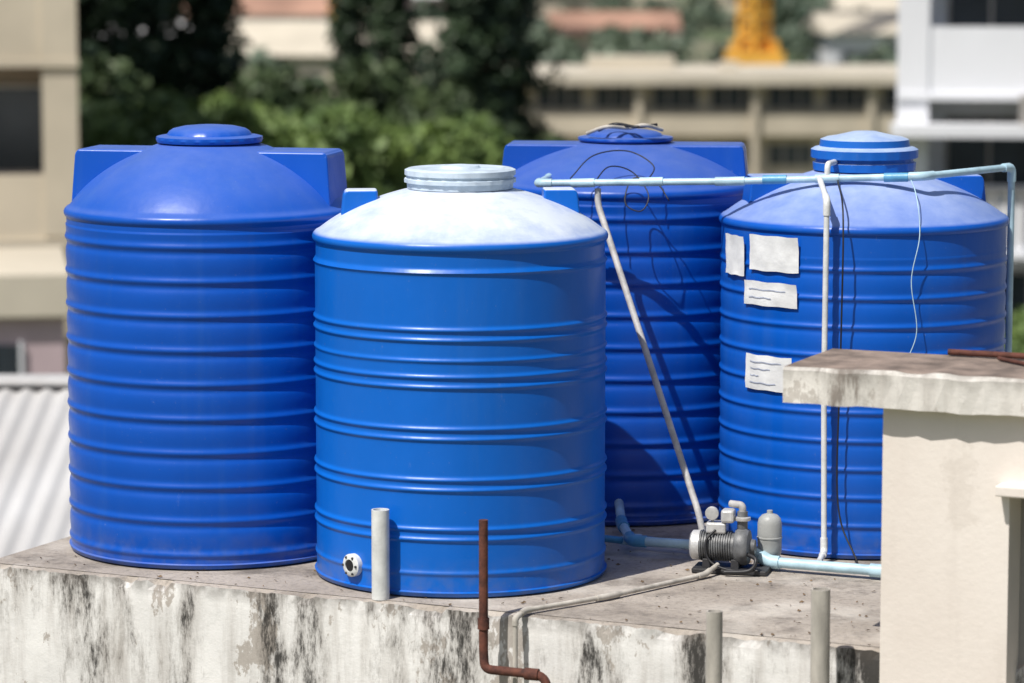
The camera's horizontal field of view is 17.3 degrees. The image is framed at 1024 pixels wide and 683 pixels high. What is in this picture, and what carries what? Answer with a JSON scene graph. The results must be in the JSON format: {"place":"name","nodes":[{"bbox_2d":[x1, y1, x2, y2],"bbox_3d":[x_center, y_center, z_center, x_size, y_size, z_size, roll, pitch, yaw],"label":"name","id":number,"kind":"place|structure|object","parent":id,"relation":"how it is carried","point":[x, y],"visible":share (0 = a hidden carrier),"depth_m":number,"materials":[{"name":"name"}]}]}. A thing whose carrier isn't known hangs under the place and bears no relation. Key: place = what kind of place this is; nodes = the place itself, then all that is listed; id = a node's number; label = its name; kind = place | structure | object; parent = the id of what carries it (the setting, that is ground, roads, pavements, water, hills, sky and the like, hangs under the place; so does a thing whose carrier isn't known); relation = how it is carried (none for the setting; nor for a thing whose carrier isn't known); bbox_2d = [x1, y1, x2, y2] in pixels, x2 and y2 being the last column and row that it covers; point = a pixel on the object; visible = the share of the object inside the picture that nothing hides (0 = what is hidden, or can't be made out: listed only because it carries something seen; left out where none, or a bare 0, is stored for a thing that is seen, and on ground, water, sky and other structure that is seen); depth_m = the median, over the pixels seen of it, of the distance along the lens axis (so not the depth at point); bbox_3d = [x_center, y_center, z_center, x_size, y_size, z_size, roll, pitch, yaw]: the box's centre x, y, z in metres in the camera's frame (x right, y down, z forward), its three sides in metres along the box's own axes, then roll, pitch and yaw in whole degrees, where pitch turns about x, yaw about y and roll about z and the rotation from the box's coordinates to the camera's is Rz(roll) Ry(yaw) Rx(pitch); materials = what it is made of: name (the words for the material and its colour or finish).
{"place":"outdoors","nodes":[
{"label":"outdoors","id":0,"kind":"place"},
{"bbox_2d":[0,374,70,557],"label":"metal roof shed","id":1,"kind":"structure","parent":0,"point":[35,504],"depth_m":29.45,"materials":[{"name":"metal"}]},
{"bbox_2d":[228,20,446,56],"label":"roof","id":2,"kind":"structure","parent":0,"point":[288,38],"depth_m":217.01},
{"bbox_2d":[370,0,445,9],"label":"walls","id":3,"kind":"structure","parent":0,"point":[409,5],"depth_m":344.12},
{"bbox_2d":[544,0,808,64],"bbox_3d":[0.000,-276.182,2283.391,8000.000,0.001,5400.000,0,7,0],"label":"ground","id":4,"kind":"structure","parent":0,"point":[707,43],"depth_m":326.31,"materials":[{"name":"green plant"}]},
{"bbox_2d":[0,67,41,83],"bbox_3d":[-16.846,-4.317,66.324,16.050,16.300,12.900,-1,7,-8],"label":"lintel","id":5,"kind":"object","parent":4,"relation":"on","point":[20,75],"depth_m":60.83,"materials":[{"name":"concrete"}]},
{"bbox_2d":[0,84,42,174],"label":"window frames","id":6,"kind":"structure","parent":5,"relation":"attached to","point":[19,86],"depth_m":60.83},
{"bbox_2d":[0,88,42,170],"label":"glazing","id":7,"kind":"structure","parent":6,"relation":"in","point":[21,139],"depth_m":60.91,"materials":[{"name":"black glass"}]},
{"bbox_2d":[40,0,78,236],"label":"end pier","id":8,"kind":"structure","parent":5,"relation":"attached to","point":[59,89],"depth_m":59.87,"materials":[{"name":"paint"}]},
{"bbox_2d":[0,247,67,386],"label":"annex","id":9,"kind":"object","parent":4,"relation":"on","point":[33,305],"visible":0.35,"depth_m":55.29,"materials":[{"name":"beige concrete"}]},
{"bbox_2d":[0,344,19,386],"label":"windows","id":10,"kind":"structure","parent":9,"relation":"in","point":[9,354],"depth_m":55.27,"materials":[{"name":"grey glass"}]},
{"bbox_2d":[19,341,22,386],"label":"window frames","id":11,"kind":"structure","parent":9,"relation":"in","point":[20,342],"depth_m":55.24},
{"bbox_2d":[63,247,68,352],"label":"columns","id":12,"kind":"structure","parent":4,"relation":"on","point":[66,330],"depth_m":60.44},
{"bbox_2d":[0,57,78,247],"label":"floor slabs","id":13,"kind":"structure","parent":12,"relation":"on","point":[38,242],"depth_m":59.73,"materials":[{"name":"concrete"}]},
{"bbox_2d":[0,0,68,373],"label":"parapets","id":14,"kind":"object","parent":13,"relation":"on","point":[21,207],"visible":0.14,"depth_m":59.96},
{"bbox_2d":[77,53,156,142],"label":"broadleaf tree","id":15,"kind":"object","parent":4,"relation":"on","point":[100,77],"visible":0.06,"depth_m":79.38,"materials":[{"name":"green plant"}]},
{"bbox_2d":[76,0,168,95],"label":"conifer tree","id":16,"kind":"object","parent":4,"relation":"on","point":[97,17],"visible":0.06,"depth_m":85.68,"materials":[{"name":"green plant"}]},
{"bbox_2d":[107,0,237,102],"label":"conifer tree","id":17,"kind":"object","parent":4,"relation":"on","point":[177,48],"visible":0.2,"depth_m":88.22,"materials":[{"name":"green plant"}]},
{"bbox_2d":[78,85,280,148],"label":"broadleaf tree","id":18,"kind":"object","parent":4,"relation":"on","point":[105,124],"visible":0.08,"depth_m":76.28,"materials":[{"name":"green plant"}]},
{"bbox_2d":[137,89,286,117],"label":"broadleaf tree","id":19,"kind":"object","parent":4,"relation":"on","point":[225,98],"depth_m":84.89,"materials":[{"name":"green plant"}]},
{"bbox_2d":[182,0,253,103],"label":"conifer tree","id":20,"kind":"object","parent":4,"relation":"on","point":[218,17],"visible":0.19,"depth_m":89.26,"materials":[{"name":"green plant"}]},
{"bbox_2d":[164,15,328,21],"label":"walls","id":21,"kind":"structure","parent":4,"relation":"on","point":[289,17],"depth_m":298.27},
{"bbox_2d":[183,0,328,14],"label":"roof","id":22,"kind":"structure","parent":21,"relation":"on","point":[287,7],"depth_m":299.23,"materials":[{"name":"ceramic"}]},
{"bbox_2d":[149,98,385,182],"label":"broadleaf tree","id":23,"kind":"object","parent":4,"relation":"on","point":[273,127],"visible":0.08,"depth_m":71.44,"materials":[{"name":"green plant"}]},
{"bbox_2d":[201,56,424,126],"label":"broadleaf tree","id":24,"kind":"object","parent":4,"relation":"on","point":[289,92],"visible":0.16,"depth_m":84.84,"materials":[{"name":"green plant"}]},
{"bbox_2d":[228,55,439,94],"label":"walls","id":25,"kind":"structure","parent":4,"relation":"on","point":[313,64],"depth_m":214.65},
{"bbox_2d":[250,73,323,83],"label":"windows","id":26,"kind":"structure","parent":25,"relation":"attached to","point":[315,76],"depth_m":214.64,"materials":[{"name":"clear glass"}]},
{"bbox_2d":[325,0,382,92],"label":"conifer tree","id":27,"kind":"object","parent":4,"relation":"on","point":[345,34],"visible":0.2,"depth_m":99.28,"materials":[{"name":"green plant"}]},
{"bbox_2d":[325,103,462,195],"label":"broadleaf tree","id":28,"kind":"object","parent":4,"relation":"on","point":[394,157],"visible":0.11,"depth_m":73.95,"materials":[{"name":"green plant"}]},
{"bbox_2d":[364,0,428,108],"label":"conifer tree","id":29,"kind":"object","parent":4,"relation":"on","point":[392,22],"visible":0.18,"depth_m":96.26,"materials":[{"name":"green plant"}]},
{"bbox_2d":[377,80,506,145],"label":"broadleaf tree","id":30,"kind":"object","parent":4,"relation":"on","point":[449,100],"visible":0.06,"depth_m":86.82,"materials":[{"name":"green plant"}]},
{"bbox_2d":[400,110,504,165],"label":"broadleaf tree","id":31,"kind":"object","parent":4,"relation":"on","point":[459,133],"visible":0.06,"depth_m":77.19,"materials":[{"name":"green plant"}]},
{"bbox_2d":[412,0,529,140],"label":"conifer tree","id":32,"kind":"object","parent":4,"relation":"on","point":[472,51],"visible":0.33,"depth_m":89.29,"materials":[{"name":"green plant"}]},
{"bbox_2d":[439,79,533,138],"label":"conifer tree","id":33,"kind":"object","parent":4,"relation":"on","point":[529,96],"depth_m":95.95,"materials":[{"name":"green plant"}]},
{"bbox_2d":[471,136,512,163],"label":"broadleaf tree","id":34,"kind":"object","parent":4,"relation":"on","point":[502,147],"depth_m":78.46,"materials":[{"name":"green plant"}]},
{"bbox_2d":[462,0,567,140],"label":"conifer tree","id":35,"kind":"object","parent":4,"relation":"on","point":[527,63],"visible":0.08,"depth_m":92.57,"materials":[{"name":"green plant"}]},
{"bbox_2d":[502,132,566,142],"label":"broadleaf tree","id":36,"kind":"object","parent":4,"relation":"on","point":[551,137],"depth_m":84.84,"materials":[{"name":"green plant"}]},
{"bbox_2d":[171,0,897,98],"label":"distant trees","id":37,"kind":"object","parent":4,"relation":"on","point":[789,17],"visible":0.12,"depth_m":250.07,"materials":[{"name":"plant"}]},
{"bbox_2d":[529,0,631,19],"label":"walls","id":38,"kind":"structure","parent":4,"relation":"on","point":[550,5],"depth_m":338.40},
{"bbox_2d":[537,16,545,23],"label":"windows","id":39,"kind":"structure","parent":38,"relation":"attached to","point":[543,18],"depth_m":338.56,"materials":[{"name":"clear glass"}]},
{"bbox_2d":[562,34,674,63],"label":"walls","id":40,"kind":"structure","parent":4,"relation":"on","point":[582,39],"depth_m":259.07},
{"bbox_2d":[580,46,638,58],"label":"windows","id":41,"kind":"structure","parent":40,"relation":"attached to","point":[583,49],"depth_m":259.11,"materials":[{"name":"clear glass"}]},
{"bbox_2d":[546,11,682,33],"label":"roof","id":42,"kind":"structure","parent":40,"relation":"on","point":[578,22],"depth_m":261.08,"materials":[{"name":"ceramic"}]},
{"bbox_2d":[634,0,672,10],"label":"walls","id":43,"kind":"structure","parent":4,"relation":"on","point":[636,3],"depth_m":398.30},
{"bbox_2d":[523,85,874,173],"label":"columns","id":44,"kind":"structure","parent":4,"relation":"on","point":[754,121],"depth_m":150.72,"materials":[{"name":"concrete"}]},
{"bbox_2d":[724,0,784,64],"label":"tower crane","id":45,"kind":"object","parent":4,"relation":"on","point":[772,55],"visible":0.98,"depth_m":238.29,"materials":[{"name":"metal"}]},
{"bbox_2d":[809,32,897,64],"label":"walls","id":46,"kind":"structure","parent":4,"relation":"on","point":[831,49],"depth_m":248.99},
{"bbox_2d":[802,11,897,33],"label":"roof","id":47,"kind":"structure","parent":46,"relation":"on","point":[854,22],"depth_m":250.63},
{"bbox_2d":[844,52,889,64],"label":"windows","id":48,"kind":"structure","parent":46,"relation":"attached to","point":[847,55],"depth_m":248.92,"materials":[{"name":"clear glass"}]},
{"bbox_2d":[897,0,929,171],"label":"flank pier","id":49,"kind":"structure","parent":4,"relation":"on","point":[913,46],"depth_m":63.76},
{"bbox_2d":[891,123,1023,137],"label":"ledge","id":50,"kind":"object","parent":49,"relation":"attached to","point":[970,130],"visible":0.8,"depth_m":63.19,"materials":[{"name":"concrete"}]},
{"bbox_2d":[1019,94,1023,124],"bbox_3d":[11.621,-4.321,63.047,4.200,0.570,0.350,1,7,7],"label":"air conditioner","id":51,"kind":"object","parent":50,"relation":"on","point":[1021,118],"visible":1,"depth_m":63.13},
{"bbox_2d":[879,408,1023,682],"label":"walls","id":52,"kind":"structure","parent":4,"relation":"on","point":[950,562],"depth_m":14.39,"materials":[{"name":"paint"}]},
{"bbox_2d":[783,348,1023,416],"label":"canopy slab","id":53,"kind":"structure","parent":52,"relation":"on","point":[965,385],"depth_m":14.38,"materials":[{"name":"paint"}]},
{"bbox_2d":[948,349,1023,358],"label":"rusty rail","id":54,"kind":"object","parent":53,"relation":"on","point":[992,354],"visible":1,"depth_m":14.75,"materials":[{"name":"metal"}]},
{"bbox_2d":[997,356,1023,365],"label":"rail stub","id":55,"kind":"object","parent":53,"relation":"on","point":[1009,360],"visible":1,"depth_m":14.57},
{"bbox_2d":[995,483,1023,497],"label":"hood","id":56,"kind":"object","parent":52,"relation":"attached to","point":[1009,490],"depth_m":14.16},
{"bbox_2d":[1018,498,1023,664],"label":"window","id":57,"kind":"structure","parent":52,"relation":"attached to","point":[1021,635],"depth_m":14.46,"materials":[{"name":"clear glass"}]},
{"bbox_2d":[1018,498,1023,664],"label":"window frame","id":58,"kind":"structure","parent":57,"relation":"in","point":[1021,604],"depth_m":14.46,"materials":[{"name":"metal"}]},
{"bbox_2d":[928,0,1023,269],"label":"building wall","id":59,"kind":"structure","parent":4,"relation":"on","point":[939,110],"depth_m":65.09,"materials":[{"name":"paint"}]},
{"bbox_2d":[945,0,1023,273],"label":"window frames","id":60,"kind":"structure","parent":59,"relation":"attached to","point":[988,117],"depth_m":65.02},
{"bbox_2d":[948,0,1023,317],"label":"glazing","id":61,"kind":"structure","parent":60,"relation":"in","point":[963,153],"depth_m":65.05,"materials":[{"name":"black glass"}]},
{"bbox_2d":[1004,324,1023,352],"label":"broadleaf tree","id":62,"kind":"object","parent":4,"relation":"on","point":[1017,339],"visible":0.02,"depth_m":57.14,"materials":[{"name":"green plant"}]},
{"bbox_2d":[1012,306,1023,328],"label":"broadleaf tree","id":63,"kind":"object","parent":4,"relation":"on","point":[1018,319],"visible":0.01,"depth_m":58.14,"materials":[{"name":"green plant"}]},
{"bbox_2d":[525,85,896,173],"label":"walls","id":64,"kind":"structure","parent":0,"point":[704,105],"depth_m":151.89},
{"bbox_2d":[528,112,896,135],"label":"floor band","id":65,"kind":"object","parent":64,"relation":"attached to","point":[730,123],"depth_m":151.07,"materials":[{"name":"concrete"}]},
{"bbox_2d":[534,65,896,84],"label":"roof slab","id":66,"kind":"structure","parent":64,"relation":"on","point":[780,75],"depth_m":150.15,"materials":[{"name":"concrete"}]},
{"bbox_2d":[587,55,738,69],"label":"roof blocks","id":67,"kind":"structure","parent":66,"relation":"on","point":[630,61],"depth_m":155.62,"materials":[{"name":"concrete"}]},
{"bbox_2d":[539,87,896,164],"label":"windows","id":68,"kind":"structure","parent":64,"relation":"attached to","point":[718,101],"depth_m":151.78,"materials":[{"name":"black glass"}]},
{"bbox_2d":[536,87,884,164],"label":"mullions","id":69,"kind":"object","parent":68,"relation":"attached to","point":[726,96],"visible":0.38,"depth_m":151.73,"materials":[{"name":"metal"}]},
{"bbox_2d":[720,0,743,9],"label":"walls","id":70,"kind":"structure","parent":0,"point":[731,5],"depth_m":438.50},
{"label":"columns","id":71,"kind":"object","parent":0,"visible":0},
{"bbox_2d":[897,93,1023,258],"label":"floor slabs","id":72,"kind":"structure","parent":71,"relation":"on","point":[968,96],"depth_m":63.67,"materials":[{"name":"concrete"}]},
{"bbox_2d":[929,26,1023,251],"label":"parapets","id":73,"kind":"object","parent":72,"relation":"on","point":[976,59],"visible":0.33,"depth_m":63.67,"materials":[{"name":"paint"}]},
{"bbox_2d":[985,188,1023,244],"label":"railings","id":74,"kind":"object","parent":72,"relation":"on","point":[992,190],"visible":0.21,"depth_m":63.77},
{"bbox_3d":[1.337,5.510,15.664,6.900,4.500,0.110,3,8,25],"label":"window","id":75,"kind":"object","parent":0,"visible":0},
{"bbox_2d":[706,609,722,682],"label":"metal post","id":76,"kind":"object","parent":75,"relation":"on","point":[714,627],"visible":1,"depth_m":14.73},
{"bbox_2d":[810,587,829,682],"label":"metal post","id":77,"kind":"object","parent":75,"relation":"on","point":[820,641],"visible":1,"depth_m":14.60,"materials":[{"name":"metal"}]},
{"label":"walls","id":78,"kind":"object","parent":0,"visible":0},
{"bbox_2d":[828,0,897,10],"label":"roof","id":79,"kind":"structure","parent":78,"relation":"on","point":[870,5],"depth_m":285.16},
{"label":"walls","id":80,"kind":"object","parent":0,"visible":0},
{"bbox_2d":[96,22,190,41],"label":"roof","id":81,"kind":"structure","parent":80,"relation":"on","point":[180,23],"depth_m":216.56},
{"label":"walls","id":82,"kind":"object","parent":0,"visible":0},
{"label":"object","id":83,"kind":"object","parent":82,"relation":"on","visible":0},
{"bbox_2d":[0,519,1023,682],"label":"roof deck","id":84,"kind":"structure","parent":83,"relation":"on","point":[64,618],"depth_m":15.96,"materials":[{"name":"concrete"}]},
{"bbox_2d":[64,124,346,569],"bbox_3d":[-1.520,-0.030,17.061,1.466,2.135,1.466,2,7,12],"label":"water tank","id":85,"kind":"object","parent":84,"relation":"on","point":[190,280],"visible":0.8,"depth_m":16.46,"materials":[{"name":"blue plastic"}]},
{"bbox_2d":[371,508,389,600],"bbox_3d":[-0.616,0.996,15.789,0.083,0.425,0.083,0,7,0],"label":"vent stub pipe","id":86,"kind":"object","parent":84,"relation":"on","point":[380,554],"visible":1,"depth_m":15.76,"materials":[{"name":"white plastic"}]},
{"bbox_2d":[28,529,880,644],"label":"leaf litter","id":87,"kind":"object","parent":84,"relation":"on","point":[616,564],"visible":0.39,"depth_m":15.89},
{"bbox_2d":[312,164,607,597],"bbox_3d":[-0.250,0.131,16.375,1.432,1.988,1.432,-1,7,-4],"label":"water tank","id":88,"kind":"object","parent":84,"relation":"on","point":[460,342],"visible":0.99,"depth_m":15.80,"materials":[{"name":"blue plastic"}]},
{"bbox_2d":[342,553,361,576],"bbox_3d":[-0.756,1.060,15.983,0.055,0.110,0.110,-7,10,-45],"label":"tank outlet","id":89,"kind":"object","parent":88,"relation":"attached to","point":[352,564],"visible":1,"depth_m":15.96,"materials":[{"name":"white plastic"}]},
{"bbox_2d":[478,519,550,682],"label":"rusty pipe","id":90,"kind":"object","parent":84,"relation":"attached to","point":[534,674],"visible":1,"depth_m":15.34,"materials":[{"name":"metal"}]},
{"bbox_2d":[512,562,719,682],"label":"floor pipe","id":91,"kind":"object","parent":84,"relation":"attached to","point":[517,616],"visible":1,"depth_m":15.69,"materials":[{"name":"plastic"}]},
{"bbox_2d":[502,129,748,525],"bbox_3d":[0.610,-0.130,18.227,1.422,2.040,1.422,1,7,6],"label":"water tank","id":92,"kind":"object","parent":84,"relation":"on","point":[668,253],"visible":0.43,"depth_m":17.62,"materials":[{"name":"blue plastic"}]},
{"bbox_2d":[586,122,663,134],"bbox_3d":[0.600,-1.127,17.899,0.414,0.070,0.118,0,7,0],"label":"lid tie wire","id":93,"kind":"object","parent":92,"relation":"attached to","point":[618,125],"visible":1,"depth_m":17.88,"materials":[{"name":"grey metal"}]},
{"bbox_2d":[605,534,657,544],"bbox_3d":[0.664,0.992,16.960,0.588,0.095,0.234,0,7,0],"label":"link pipe","id":94,"kind":"object","parent":84,"relation":"on","point":[620,540],"visible":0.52,"depth_m":16.93,"materials":[{"name":"blue plastic"}]},
{"bbox_2d":[614,499,688,548],"bbox_3d":[0.672,0.948,17.077,0.351,0.109,1.194,-3,8,-25],"label":"suction pipe","id":95,"kind":"object","parent":84,"relation":"on","point":[631,538],"visible":0.69,"depth_m":16.84,"materials":[{"name":"blue plastic"}]},
{"bbox_2d":[689,500,771,575],"bbox_3d":[1.059,0.953,16.424,0.390,0.348,0.232,2,7,14],"label":"water pump","id":96,"kind":"object","parent":84,"relation":"on","point":[712,542],"visible":1,"depth_m":16.40,"materials":[{"name":"grey metal"}]},
{"bbox_2d":[757,510,781,563],"bbox_3d":[1.265,0.968,16.552,0.126,0.286,0.126,0,7,0],"label":"pressure vessel","id":97,"kind":"object","parent":84,"relation":"on","point":[769,534],"visible":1,"depth_m":16.50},
{"bbox_2d":[754,548,880,577],"bbox_3d":[1.872,1.089,16.209,1.595,0.112,0.071,3,8,24],"label":"delivery pipe","id":98,"kind":"object","parent":84,"relation":"on","point":[764,558],"visible":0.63,"depth_m":16.36,"materials":[{"name":"blue plastic"}]},
{"bbox_2d":[718,130,1008,558],"bbox_3d":[1.800,-0.039,17.332,1.478,2.085,1.478,-1,7,-5],"label":"water tank","id":99,"kind":"object","parent":84,"relation":"on","point":[769,445],"visible":0.65,"depth_m":16.75,"materials":[{"name":"blue plastic"}]},
{"bbox_2d":[726,233,743,275],"bbox_3d":[1.120,-0.438,16.988,0.012,0.204,0.208,-3,8,-22],"label":"paper label","id":100,"kind":"object","parent":99,"relation":"attached to","point":[735,254],"visible":1,"depth_m":16.98,"materials":[{"name":"paper"}]},
{"bbox_2d":[745,353,791,392],"bbox_3d":[1.275,0.159,16.836,0.024,0.179,0.309,-7,10,-44],"label":"paper label","id":101,"kind":"object","parent":99,"relation":"attached to","point":[763,372],"visible":0.99,"depth_m":16.84,"materials":[{"name":"white"}]},
{"bbox_2d":[744,280,796,308],"bbox_3d":[1.281,-0.236,16.787,0.027,0.124,0.351,-7,10,-44],"label":"paper label","id":102,"kind":"object","parent":99,"relation":"attached to","point":[770,294],"visible":1,"depth_m":16.77,"materials":[{"name":"white"}]},
{"bbox_2d":[749,234,798,273],"bbox_3d":[1.296,-0.435,16.744,0.316,0.181,0.022,7,10,43],"label":"paper label","id":103,"kind":"object","parent":99,"relation":"attached to","point":[774,253],"visible":1,"depth_m":16.73,"materials":[{"name":"paper"}]},
{"bbox_2d":[534,159,1015,351],"bbox_3d":[1.485,0.012,17.307,2.773,1.923,0.660,1,7,10],"label":"supply pipe","id":104,"kind":"object","parent":99,"relation":"attached to","point":[546,180],"visible":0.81,"depth_m":17.07,"materials":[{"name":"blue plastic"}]},
{"bbox_2d":[570,150,654,178],"bbox_3d":[0.517,-0.910,17.398,0.440,0.150,0.156,0,7,0],"label":"cable loop","id":105,"kind":"object","parent":104,"relation":"hanging from","point":[612,151],"visible":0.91,"depth_m":17.42,"materials":[{"name":"black rubber"}]},
{"bbox_2d":[597,166,669,211],"bbox_3d":[0.622,-0.782,17.276,0.390,0.230,0.191,1,7,8],"label":"cable loop","id":106,"kind":"object","parent":104,"relation":"attached to","point":[627,188],"visible":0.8,"depth_m":17.28,"materials":[{"name":"black rubber"}]},
{"bbox_2d":[595,188,704,529],"bbox_3d":[0.692,0.119,16.872,0.037,1.705,1.024,-4,8,-31],"label":"conduit","id":107,"kind":"object","parent":104,"relation":"attached to","point":[654,377],"visible":0.99,"depth_m":16.86,"materials":[{"name":"plastic"}]},
{"bbox_2d":[817,175,830,560],"bbox_3d":[1.537,0.130,16.677,0.064,1.858,0.666,0,7,3],"label":"riser pipe","id":108,"kind":"object","parent":104,"relation":"attached to","point":[824,538],"visible":0.73,"depth_m":16.59,"materials":[{"name":"white plastic"}]},
{"bbox_2d":[836,180,858,563],"bbox_3d":[1.627,0.140,16.713,0.087,1.857,0.550,-1,7,-7],"label":"float switch cable","id":109,"kind":"object","parent":104,"relation":"hanging from","point":[841,348],"visible":0.88,"depth_m":16.58,"materials":[{"name":"black rubber"}]},
{"bbox_2d":[910,180,919,352],"bbox_3d":[1.985,-0.178,16.724,0.098,1.282,0.363,2,7,13],"label":"float switch cable","id":110,"kind":"object","parent":104,"relation":"hanging from","point":[913,267],"visible":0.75,"depth_m":16.56,"materials":[{"name":"white plastic"}]}
]}

